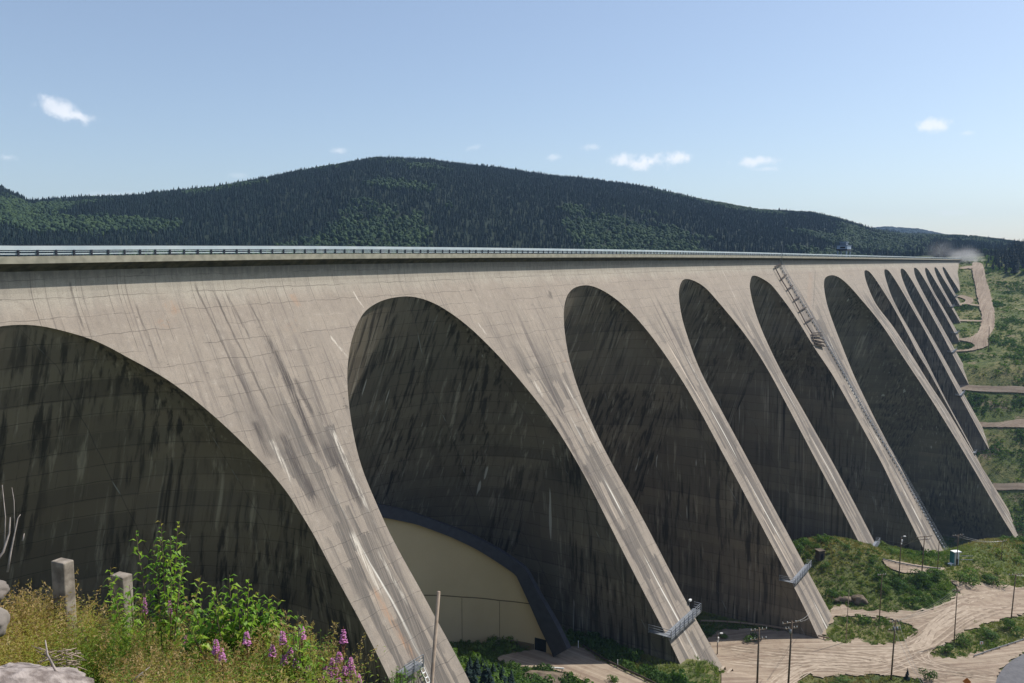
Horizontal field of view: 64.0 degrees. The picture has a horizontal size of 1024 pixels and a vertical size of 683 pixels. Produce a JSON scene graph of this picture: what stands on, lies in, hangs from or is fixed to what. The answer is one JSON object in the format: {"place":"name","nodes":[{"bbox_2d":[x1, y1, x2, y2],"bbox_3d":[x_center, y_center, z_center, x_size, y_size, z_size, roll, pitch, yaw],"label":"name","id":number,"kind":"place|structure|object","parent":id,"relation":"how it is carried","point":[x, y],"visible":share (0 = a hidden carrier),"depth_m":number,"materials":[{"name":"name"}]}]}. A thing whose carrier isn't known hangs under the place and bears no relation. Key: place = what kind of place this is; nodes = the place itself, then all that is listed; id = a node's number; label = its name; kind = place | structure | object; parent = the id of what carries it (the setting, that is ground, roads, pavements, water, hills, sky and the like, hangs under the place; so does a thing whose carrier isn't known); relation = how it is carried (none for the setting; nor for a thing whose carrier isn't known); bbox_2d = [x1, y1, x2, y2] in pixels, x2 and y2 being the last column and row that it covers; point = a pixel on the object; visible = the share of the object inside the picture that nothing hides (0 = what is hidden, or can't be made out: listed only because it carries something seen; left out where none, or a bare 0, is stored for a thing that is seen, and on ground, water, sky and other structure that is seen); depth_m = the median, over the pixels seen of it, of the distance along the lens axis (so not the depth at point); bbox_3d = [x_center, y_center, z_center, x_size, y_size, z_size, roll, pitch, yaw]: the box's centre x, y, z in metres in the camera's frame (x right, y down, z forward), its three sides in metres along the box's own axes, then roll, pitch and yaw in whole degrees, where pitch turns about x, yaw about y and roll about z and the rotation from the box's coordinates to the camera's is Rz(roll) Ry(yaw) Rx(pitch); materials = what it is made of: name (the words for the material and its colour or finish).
{"place":"outdoors","nodes":[
{"label":"outdoors","id":0,"kind":"place"},
{"bbox_2d":[0,0,1023,240],"label":"sky","id":1,"kind":"structure","parent":0,"point":[872,113],"materials":[{"name":"blue"}]},
{"bbox_2d":[2,165,1023,682],"bbox_3d":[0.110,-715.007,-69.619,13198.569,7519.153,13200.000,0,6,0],"label":"ground","id":2,"kind":"structure","parent":0,"point":[974,375],"depth_m":607.03,"materials":[{"name":"plant"}]},
{"bbox_2d":[0,485,10,557],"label":"dead twig","id":3,"kind":"object","parent":2,"relation":"on","point":[4,547],"visible":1,"depth_m":7.11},
{"bbox_2d":[6,490,19,571],"bbox_3d":[-4.484,1.692,7.383,0.089,0.704,0.271,-1,6,-14],"label":"dead twig","id":4,"kind":"object","parent":2,"relation":"on","point":[9,559],"visible":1,"depth_m":7.36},
{"bbox_2d":[0,662,93,682],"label":"rock slab","id":5,"kind":"object","parent":2,"relation":"on","point":[20,672],"visible":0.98,"depth_m":5.63,"materials":[{"name":"stone"}]},
{"bbox_2d":[43,640,57,670],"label":"dead twig","id":6,"kind":"object","parent":5,"relation":"on","point":[51,662],"visible":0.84,"depth_m":5.77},
{"bbox_2d":[31,645,85,669],"bbox_3d":[-3.628,2.530,6.543,0.416,0.300,0.429,-2,6,-23],"label":"brushwood","id":7,"kind":"object","parent":2,"relation":"on","point":[74,662],"visible":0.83,"depth_m":6.54,"materials":[{"name":"grey wood"}]},
{"bbox_2d":[51,558,77,650],"bbox_3d":[-4.498,2.935,8.266,0.185,1.500,0.120,2,6,24],"label":"concrete post","id":8,"kind":"object","parent":2,"relation":"on","point":[63,580],"visible":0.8,"depth_m":8.17,"materials":[{"name":"concrete"}]},
{"bbox_2d":[99,567,148,656],"bbox_3d":[-3.836,2.841,8.107,0.541,1.139,0.469,0,6,0],"label":"leafy bush","id":9,"kind":"object","parent":2,"relation":"on","point":[115,606],"visible":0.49,"depth_m":8.04,"materials":[{"name":"green plant"}]},
{"bbox_2d":[141,594,149,660],"bbox_3d":[-3.230,2.735,7.250,0.112,1.031,0.107,3,7,31],"label":"fireweed","id":10,"kind":"object","parent":2,"relation":"on","point":[145,610],"visible":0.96,"depth_m":7.22,"materials":[{"name":"purple plant"}]},
{"bbox_2d":[129,519,205,669],"bbox_3d":[-3.121,2.444,7.520,0.710,1.637,0.563,3,6,28],"label":"leafy bush","id":11,"kind":"object","parent":2,"relation":"on","point":[174,596],"visible":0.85,"depth_m":7.46,"materials":[{"name":"green plant"}]},
{"bbox_2d":[167,599,173,666],"bbox_3d":[-3.040,2.752,7.316,0.104,0.967,0.108,4,7,35],"label":"fireweed","id":12,"kind":"object","parent":2,"relation":"on","point":[169,604],"visible":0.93,"depth_m":7.28,"materials":[{"name":"purple plant"}]},
{"bbox_2d":[0,567,377,682],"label":"dry grass","id":13,"kind":"structure","parent":2,"relation":"on","point":[140,658],"depth_m":6.79,"materials":[{"name":"plant"}]},
{"bbox_2d":[0,607,9,636],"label":"boulder","id":14,"kind":"object","parent":13,"relation":"on","point":[4,617],"visible":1,"depth_m":6.67,"materials":[{"name":"stone"}]},
{"bbox_2d":[0,580,9,600],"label":"boulder","id":15,"kind":"object","parent":13,"relation":"on","point":[4,588],"visible":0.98,"depth_m":7.88,"materials":[{"name":"stone"}]},
{"bbox_2d":[110,571,133,648],"bbox_3d":[-4.339,3.231,9.154,0.200,1.300,0.135,2,6,24],"label":"concrete post","id":16,"kind":"object","parent":13,"relation":"on","point":[123,581],"visible":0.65,"depth_m":9.05,"materials":[{"name":"concrete"}]},
{"bbox_2d":[0,590,385,682],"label":"weeds","id":17,"kind":"object","parent":2,"relation":"on","point":[87,646],"visible":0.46,"depth_m":7.15,"materials":[{"name":"green plant"}]},
{"bbox_2d":[207,637,222,682],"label":"fireweed","id":18,"kind":"object","parent":2,"relation":"on","point":[215,648],"visible":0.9,"depth_m":5.79,"materials":[{"name":"purple plant"}]},
{"bbox_2d":[212,646,229,682],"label":"fireweed","id":19,"kind":"object","parent":2,"relation":"on","point":[220,657],"visible":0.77,"depth_m":5.79,"materials":[{"name":"purple plant"}]},
{"bbox_2d":[174,574,304,681],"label":"leafy bush","id":20,"kind":"object","parent":2,"relation":"on","point":[224,633],"visible":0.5,"depth_m":6.61,"materials":[{"name":"green plant"}]},
{"bbox_2d":[240,629,254,682],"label":"fireweed","id":21,"kind":"object","parent":2,"relation":"on","point":[245,640],"visible":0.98,"depth_m":5.87,"materials":[{"name":"purple plant"}]},
{"bbox_2d":[266,645,276,679],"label":"fireweed","id":22,"kind":"object","parent":2,"relation":"on","point":[270,649],"visible":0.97,"depth_m":5.89,"materials":[{"name":"purple plant"}]},
{"bbox_2d":[280,655,287,680],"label":"fireweed","id":23,"kind":"object","parent":2,"relation":"on","point":[283,658],"visible":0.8,"depth_m":5.88,"materials":[{"name":"purple plant"}]},
{"bbox_2d":[278,629,290,678],"bbox_3d":[-1.665,2.421,5.966,0.137,0.687,0.135,-5,8,-43],"label":"fireweed","id":24,"kind":"object","parent":2,"relation":"on","point":[282,639],"visible":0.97,"depth_m":5.94,"materials":[{"name":"purple plant"}]},
{"bbox_2d":[285,647,294,682],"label":"fireweed","id":25,"kind":"object","parent":2,"relation":"on","point":[289,652],"visible":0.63,"depth_m":5.92,"materials":[{"name":"purple plant"}]},
{"bbox_2d":[288,658,299,682],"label":"fireweed","id":26,"kind":"object","parent":2,"relation":"on","point":[294,665],"visible":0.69,"depth_m":5.90,"materials":[{"name":"green plant"}]},
{"bbox_2d":[298,623,307,677],"bbox_3d":[-1.529,2.406,6.003,0.144,0.705,0.144,2,6,19],"label":"fireweed","id":27,"kind":"object","parent":2,"relation":"on","point":[304,638],"visible":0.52,"depth_m":5.98,"materials":[{"name":"purple plant"}]},
{"bbox_2d":[280,611,328,682],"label":"leafy bush","id":28,"kind":"object","parent":2,"relation":"on","point":[306,645],"visible":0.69,"depth_m":5.89,"materials":[{"name":"green plant"}]},
{"bbox_2d":[324,657,336,677],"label":"fireweed","id":29,"kind":"object","parent":2,"relation":"on","point":[331,663],"visible":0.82,"depth_m":5.94,"materials":[{"name":"purple plant"}]},
{"bbox_2d":[335,652,347,679],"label":"fireweed","id":30,"kind":"object","parent":2,"relation":"on","point":[339,658],"visible":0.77,"depth_m":5.97,"materials":[{"name":"purple plant"}]},
{"bbox_2d":[337,627,349,678],"bbox_3d":[-1.242,2.481,6.065,0.147,0.772,0.141,4,7,36],"label":"fireweed","id":31,"kind":"object","parent":2,"relation":"on","point":[342,635],"visible":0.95,"depth_m":6.04,"materials":[{"name":"purple plant"}]},
{"bbox_2d":[341,665,349,682],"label":"fireweed","id":32,"kind":"object","parent":2,"relation":"on","point":[345,669],"visible":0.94,"depth_m":5.94,"materials":[{"name":"purple plant"}]},
{"bbox_2d":[345,657,356,679],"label":"fireweed","id":33,"kind":"object","parent":2,"relation":"on","point":[349,662],"visible":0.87,"depth_m":5.97,"materials":[{"name":"purple plant"}]},
{"bbox_2d":[388,666,425,682],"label":"feathery shrub","id":34,"kind":"object","parent":2,"relation":"on","point":[397,678],"visible":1,"depth_m":8.27,"materials":[{"name":"green plant"}]},
{"bbox_2d":[430,591,439,682],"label":"bare pole","id":35,"kind":"object","parent":2,"relation":"on","point":[435,638],"visible":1,"depth_m":31.04,"materials":[{"name":"grey wood"}]},
{"bbox_2d":[464,662,472,680],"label":"spruce tree","id":36,"kind":"object","parent":2,"relation":"on","point":[468,673],"visible":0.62,"depth_m":138.73,"materials":[{"name":"green plant"}]},
{"bbox_2d":[466,657,473,670],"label":"spruce tree","id":37,"kind":"object","parent":2,"relation":"on","point":[470,662],"visible":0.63,"depth_m":160.42,"materials":[{"name":"green plant"}]},
{"bbox_2d":[376,503,570,656],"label":"powerhouse hall","id":38,"kind":"structure","parent":2,"relation":"on","point":[486,589],"depth_m":188.51,"materials":[{"name":"beige metal"}]},
{"bbox_2d":[535,638,545,651],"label":"doorway","id":39,"kind":"structure","parent":38,"relation":"in","point":[540,644],"depth_m":187.01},
{"bbox_2d":[470,670,478,682],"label":"spruce tree","id":40,"kind":"object","parent":2,"relation":"on","point":[474,678],"visible":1,"depth_m":124.94,"materials":[{"name":"green plant"}]},
{"bbox_2d":[471,656,481,676],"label":"spruce tree","id":41,"kind":"object","parent":2,"relation":"on","point":[476,667],"visible":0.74,"depth_m":154.94,"materials":[{"name":"green plant"}]},
{"bbox_2d":[479,661,491,682],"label":"spruce tree","id":42,"kind":"object","parent":2,"relation":"on","point":[484,675],"visible":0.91,"depth_m":143.79,"materials":[{"name":"green plant"}]},
{"bbox_2d":[486,671,494,682],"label":"spruce tree","id":43,"kind":"object","parent":2,"relation":"on","point":[490,679],"visible":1,"depth_m":129.68,"materials":[{"name":"green plant"}]},
{"bbox_2d":[495,666,506,682],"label":"spruce tree","id":44,"kind":"object","parent":2,"relation":"on","point":[501,675],"visible":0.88,"depth_m":148.10,"materials":[{"name":"green plant"}]},
{"bbox_2d":[0,254,1017,682],"bbox_3d":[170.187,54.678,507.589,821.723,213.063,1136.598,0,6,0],"label":"arch dam","id":45,"kind":"structure","parent":2,"relation":"on","point":[622,448],"depth_m":190.49,"materials":[{"name":"concrete"}]},
{"bbox_2d":[396,654,429,682],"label":"inspection walkway","id":46,"kind":"structure","parent":45,"relation":"attached to","point":[414,665],"depth_m":128.07,"materials":[{"name":"metal"}]},
{"bbox_2d":[0,245,945,258],"bbox_3d":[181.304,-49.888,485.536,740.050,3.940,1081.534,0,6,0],"label":"upstream guard rail","id":47,"kind":"object","parent":45,"relation":"on","point":[249,245],"visible":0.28,"depth_m":143.64,"materials":[{"name":"paint"}]},
{"bbox_2d":[0,246,960,258],"bbox_3d":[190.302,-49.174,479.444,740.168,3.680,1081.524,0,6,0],"label":"crest guard rail","id":48,"kind":"object","parent":45,"relation":"on","point":[150,248],"visible":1,"depth_m":151.99,"materials":[{"name":"metal"}]},
{"bbox_2d":[648,599,700,639],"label":"inspection walkway","id":49,"kind":"structure","parent":45,"relation":"attached to","point":[679,626],"depth_m":187.29,"materials":[{"name":"metal"}]},
{"bbox_2d":[779,559,811,584],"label":"inspection walkway","id":50,"kind":"structure","parent":45,"relation":"attached to","point":[799,575],"depth_m":247.73,"materials":[{"name":"metal"}]},
{"bbox_2d":[774,259,825,346],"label":"maintenance scaffold","id":51,"kind":"object","parent":45,"relation":"attached to","point":[819,344],"visible":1,"depth_m":380.66,"materials":[{"name":"metal"}]},
{"bbox_2d":[836,242,851,256],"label":"control house","id":52,"kind":"structure","parent":45,"relation":"on","point":[843,246],"depth_m":535.31,"materials":[{"name":"metal"}]},
{"bbox_2d":[780,263,947,549],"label":"inspection stair","id":53,"kind":"object","parent":45,"relation":"attached to","point":[868,417],"visible":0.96,"depth_m":386.60,"materials":[{"name":"metal"}]},
{"bbox_2d":[0,156,1018,257],"bbox_3d":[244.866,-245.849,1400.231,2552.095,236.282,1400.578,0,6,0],"label":"forest","id":54,"kind":"object","parent":2,"relation":"on","point":[46,220],"visible":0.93,"depth_m":1179.37,"materials":[{"name":"green plant"}]},
{"bbox_2d":[508,669,514,682],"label":"spruce tree","id":55,"kind":"object","parent":2,"relation":"on","point":[511,676],"visible":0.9,"depth_m":155.69,"materials":[{"name":"green plant"}]},
{"bbox_2d":[522,670,567,682],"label":"rock outcrop","id":56,"kind":"object","parent":2,"relation":"on","point":[555,675],"visible":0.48,"depth_m":171.46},
{"bbox_2d":[607,675,618,682],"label":"bush","id":57,"kind":"object","parent":2,"relation":"on","point":[613,679],"visible":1,"depth_m":173.12,"materials":[{"name":"green plant"}]},
{"bbox_2d":[583,644,655,682],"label":"road guard rail","id":58,"kind":"object","parent":2,"relation":"on","point":[645,678],"visible":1,"depth_m":179.73,"materials":[{"name":"metal"}]},
{"bbox_2d":[701,625,715,634],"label":"bush","id":59,"kind":"object","parent":2,"relation":"on","point":[706,629],"visible":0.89,"depth_m":243.68,"materials":[{"name":"green plant"}]},
{"bbox_2d":[450,533,1023,682],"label":"scrub undergrowth","id":60,"kind":"object","parent":2,"relation":"on","point":[607,648],"visible":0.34,"depth_m":192.45,"materials":[{"name":"green plant"}]},
{"bbox_2d":[450,535,1023,682],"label":"meadow grass","id":61,"kind":"structure","parent":2,"relation":"on","point":[698,670],"depth_m":260.23,"materials":[{"name":"plant"}]},
{"bbox_2d":[743,631,757,641],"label":"bush","id":62,"kind":"object","parent":2,"relation":"on","point":[750,637],"visible":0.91,"depth_m":239.17,"materials":[{"name":"green plant"}]},
{"bbox_2d":[750,627,766,682],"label":"utility pole","id":63,"kind":"object","parent":2,"relation":"on","point":[759,638],"visible":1,"depth_m":168.64,"materials":[{"name":"brown wood"}]},
{"bbox_2d":[700,620,828,638],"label":"road guard rail","id":64,"kind":"object","parent":2,"relation":"on","point":[754,624],"visible":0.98,"depth_m":249.98,"materials":[{"name":"grey metal"}]},
{"bbox_2d":[782,620,800,682],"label":"utility pole","id":65,"kind":"object","parent":2,"relation":"on","point":[790,633],"visible":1,"depth_m":168.32,"materials":[{"name":"brown wood"}]},
{"bbox_2d":[814,548,824,560],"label":"valve hut","id":66,"kind":"object","parent":2,"relation":"on","point":[819,554],"visible":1,"depth_m":283.46,"materials":[{"name":"metal"}]},
{"bbox_2d":[826,588,838,596],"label":"bush","id":67,"kind":"object","parent":2,"relation":"on","point":[832,593],"visible":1,"depth_m":266.68,"materials":[{"name":"green plant"}]},
{"bbox_2d":[828,674,852,682],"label":"bush","id":68,"kind":"object","parent":2,"relation":"on","point":[845,680],"visible":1,"depth_m":215.87,"materials":[{"name":"green plant"}]},
{"bbox_2d":[834,596,852,602],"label":"rock slab","id":69,"kind":"object","parent":2,"relation":"on","point":[842,599],"visible":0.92,"depth_m":263.00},
{"bbox_2d":[845,594,848,642],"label":"utility pole","id":70,"kind":"object","parent":2,"relation":"on","point":[847,618],"visible":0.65,"depth_m":237.97,"materials":[{"name":"wood"}]},
{"bbox_2d":[851,594,867,604],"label":"boulder","id":71,"kind":"object","parent":2,"relation":"on","point":[857,599],"visible":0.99,"depth_m":261.37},
{"bbox_2d":[878,573,885,620],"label":"utility pole","id":72,"kind":"object","parent":2,"relation":"on","point":[880,595],"visible":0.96,"depth_m":249.68,"materials":[{"name":"brown wood"}]},
{"bbox_2d":[877,582,892,591],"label":"bush","id":73,"kind":"object","parent":2,"relation":"on","point":[884,586],"visible":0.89,"depth_m":265.66,"materials":[{"name":"green plant"}]},
{"bbox_2d":[888,620,900,679],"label":"utility pole","id":74,"kind":"object","parent":2,"relation":"on","point":[895,627],"visible":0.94,"depth_m":216.49,"materials":[{"name":"brown wood"}]},
{"bbox_2d":[899,536,905,575],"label":"street lamp","id":75,"kind":"object","parent":2,"relation":"on","point":[900,554],"visible":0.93,"depth_m":271.59,"materials":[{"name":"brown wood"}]},
{"bbox_2d":[903,668,910,680],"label":"spruce tree","id":76,"kind":"object","parent":2,"relation":"on","point":[906,677],"visible":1,"depth_m":217.41,"materials":[{"name":"green plant"}]},
{"bbox_2d":[873,226,947,234],"bbox_3d":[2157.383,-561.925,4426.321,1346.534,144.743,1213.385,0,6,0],"label":"forest","id":77,"kind":"object","parent":2,"relation":"on","point":[906,230],"visible":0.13,"depth_m":4388.69,"materials":[{"name":"green plant"}]},
{"bbox_2d":[882,558,940,568],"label":"road guard rail","id":78,"kind":"object","parent":2,"relation":"on","point":[909,564],"visible":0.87,"depth_m":279.50,"materials":[{"name":"metal"}]},
{"bbox_2d":[907,568,932,579],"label":"bush","id":79,"kind":"object","parent":2,"relation":"on","point":[922,575],"visible":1,"depth_m":270.13,"materials":[{"name":"green plant"}]},
{"bbox_2d":[916,535,931,570],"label":"utility pole","id":80,"kind":"object","parent":2,"relation":"on","point":[924,539],"visible":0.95,"depth_m":275.11,"materials":[{"name":"brown wood"}]},
{"bbox_2d":[918,667,937,679],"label":"bush","id":81,"kind":"object","parent":2,"relation":"on","point":[931,675],"visible":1,"depth_m":216.67,"materials":[{"name":"green plant"}]},
{"bbox_2d":[925,567,946,579],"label":"bush","id":82,"kind":"object","parent":2,"relation":"on","point":[936,572],"visible":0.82,"depth_m":274.05,"materials":[{"name":"green plant"}]},
{"bbox_2d":[929,238,942,258],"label":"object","id":83,"kind":"object","parent":2,"relation":"on","point":[936,248],"visible":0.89,"depth_m":1041.15,"materials":[{"name":"plant"}]},
{"bbox_2d":[936,643,955,652],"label":"bush","id":84,"kind":"object","parent":2,"relation":"on","point":[948,647],"visible":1,"depth_m":232.58,"materials":[{"name":"green plant"}]},
{"bbox_2d":[952,589,960,642],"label":"utility pole","id":85,"kind":"object","parent":2,"relation":"on","point":[955,615],"visible":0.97,"depth_m":238.31,"materials":[{"name":"brown wood"}]},
{"bbox_2d":[948,550,968,565],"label":"hoist hut","id":86,"kind":"object","parent":2,"relation":"on","point":[953,555],"visible":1,"depth_m":289.22,"materials":[{"name":"white paint"}]},
{"bbox_2d":[955,632,973,647],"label":"bush","id":87,"kind":"object","parent":2,"relation":"on","point":[964,639],"visible":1,"depth_m":237.00,"materials":[{"name":"green plant"}]},
{"bbox_2d":[950,567,980,585],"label":"bush","id":88,"kind":"object","parent":2,"relation":"on","point":[965,576],"visible":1,"depth_m":276.17,"materials":[{"name":"green plant"}]},
{"bbox_2d":[937,255,1023,550],"bbox_3d":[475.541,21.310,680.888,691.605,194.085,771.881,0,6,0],"label":"scrub undergrowth","id":89,"kind":"object","parent":2,"relation":"on","point":[997,338],"visible":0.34,"depth_m":684.46,"materials":[{"name":"green plant"}]},
{"bbox_2d":[978,627,1000,640],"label":"bush","id":90,"kind":"object","parent":2,"relation":"on","point":[990,634],"visible":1,"depth_m":241.05,"materials":[{"name":"green plant"}]},
{"bbox_2d":[980,573,1008,587],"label":"bush","id":91,"kind":"object","parent":2,"relation":"on","point":[988,576],"visible":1,"depth_m":280.73,"materials":[{"name":"green plant"}]},
{"bbox_2d":[973,639,1023,656],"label":"road guard rail","id":92,"kind":"object","parent":2,"relation":"on","point":[999,647],"visible":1,"depth_m":235.16,"materials":[{"name":"metal"}]},
{"bbox_2d":[1001,617,1016,628],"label":"bush","id":93,"kind":"object","parent":2,"relation":"on","point":[1008,622],"visible":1,"depth_m":248.39,"materials":[{"name":"green plant"}]},
{"bbox_2d":[1007,626,1023,636],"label":"bush","id":94,"kind":"object","parent":2,"relation":"on","point":[1018,629],"visible":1,"depth_m":245.45,"materials":[{"name":"green plant"}]},
{"bbox_2d":[1009,573,1021,627],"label":"utility pole","id":95,"kind":"object","parent":2,"relation":"on","point":[1013,594],"visible":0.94,"depth_m":249.58,"materials":[{"name":"brown wood"}]},
{"bbox_2d":[498,646,648,682],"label":"dirt road","id":96,"kind":"structure","parent":0,"point":[583,662],"depth_m":181.12,"materials":[{"name":"soil"}]},
{"bbox_2d":[707,579,1023,682],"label":"dirt road","id":97,"kind":"structure","parent":0,"point":[993,661],"depth_m":236.14,"materials":[{"name":"soil"}]},
{"bbox_2d":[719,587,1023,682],"bbox_3d":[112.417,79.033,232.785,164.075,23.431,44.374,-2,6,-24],"label":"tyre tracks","id":98,"kind":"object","parent":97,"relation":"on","point":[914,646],"visible":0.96,"depth_m":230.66},
{"bbox_2d":[883,559,945,572],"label":"dirt road","id":99,"kind":"structure","parent":0,"point":[904,568],"depth_m":278.38,"materials":[{"name":"soil"}]},
{"bbox_2d":[953,295,972,305],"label":"dirt track","id":100,"kind":"structure","parent":0,"point":[969,300],"depth_m":845.18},
{"bbox_2d":[956,262,994,350],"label":"dirt road","id":101,"kind":"structure","parent":0,"point":[979,340],"depth_m":798.93,"materials":[{"name":"soil"}]},
{"bbox_2d":[958,384,1023,392],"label":"dirt track","id":102,"kind":"structure","parent":0,"point":[1018,389],"depth_m":631.58,"materials":[{"name":"soil"}]},
{"bbox_2d":[980,419,1023,426],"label":"dirt road","id":103,"kind":"structure","parent":0,"point":[1016,423],"depth_m":598.97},
{"bbox_2d":[993,483,1023,489],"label":"dirt track","id":104,"kind":"structure","parent":0,"point":[1007,486],"depth_m":551.88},
{"bbox_2d":[996,654,1023,682],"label":"asphalt road","id":105,"kind":"structure","parent":0,"point":[1012,671],"depth_m":221.40,"materials":[{"name":"asphalt"}]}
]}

